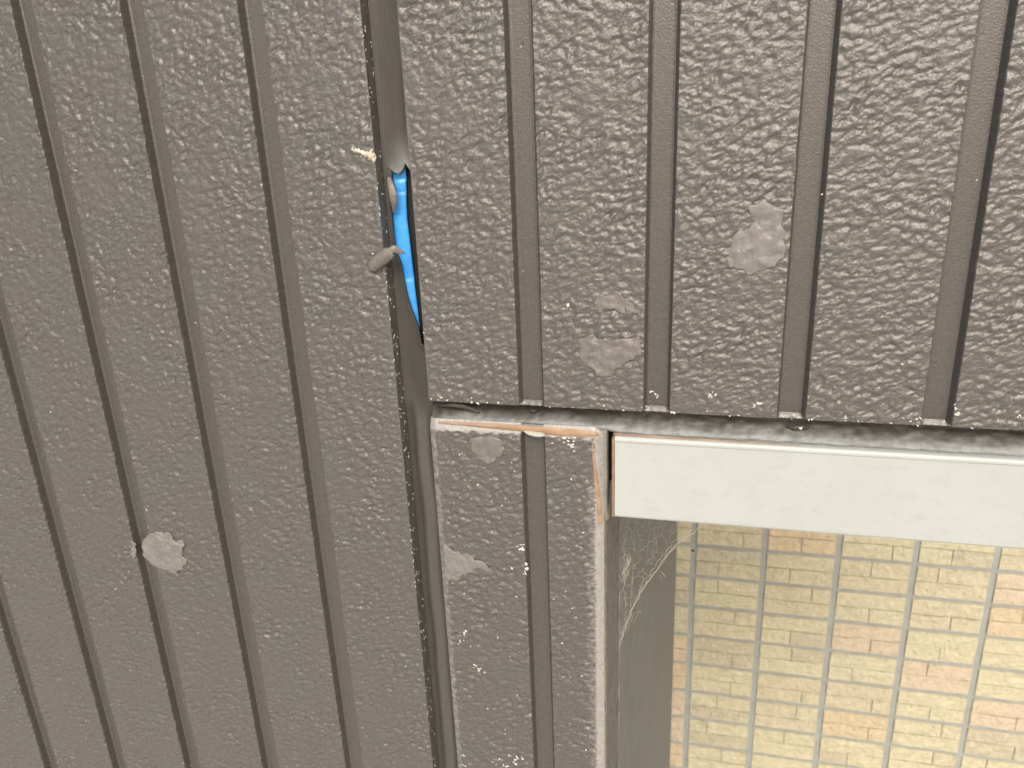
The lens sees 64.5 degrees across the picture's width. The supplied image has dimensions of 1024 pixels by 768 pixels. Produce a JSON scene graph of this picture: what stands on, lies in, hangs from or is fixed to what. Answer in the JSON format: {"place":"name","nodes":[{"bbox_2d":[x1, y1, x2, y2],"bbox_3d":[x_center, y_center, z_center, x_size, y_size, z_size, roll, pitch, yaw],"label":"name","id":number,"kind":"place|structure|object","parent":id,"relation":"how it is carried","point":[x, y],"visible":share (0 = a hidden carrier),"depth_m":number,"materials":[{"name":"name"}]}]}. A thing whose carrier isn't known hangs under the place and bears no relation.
{"place":"outdoors","nodes":[
{"label":"outdoors","id":0,"kind":"place"},
{"bbox_2d":[670,521,1023,767],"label":"tile wall","id":1,"kind":"structure","parent":0,"point":[796,649],"depth_m":2.74,"materials":[{"name":"beige tile"}]},
{"label":"ground","id":2,"kind":"structure","parent":0,"visible":0},
{"bbox_2d":[0,0,1023,767],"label":"siding wall","id":3,"kind":"structure","parent":2,"relation":"on","point":[348,348],"depth_m":0.50,"materials":[{"name":"brown metal"}]},
{"bbox_2d":[619,518,704,638],"bbox_3d":[0.112,0.150,0.592,0.003,0.172,0.096,-16,24,-33],"label":"cobweb","id":4,"kind":"object","parent":3,"relation":"attached to","point":[625,568],"visible":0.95,"depth_m":0.61,"materials":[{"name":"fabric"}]},
{"bbox_2d":[612,433,1023,548],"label":"metal frame","id":5,"kind":"object","parent":3,"relation":"attached to","point":[962,498],"visible":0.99,"depth_m":0.47,"materials":[{"name":"white metal"}]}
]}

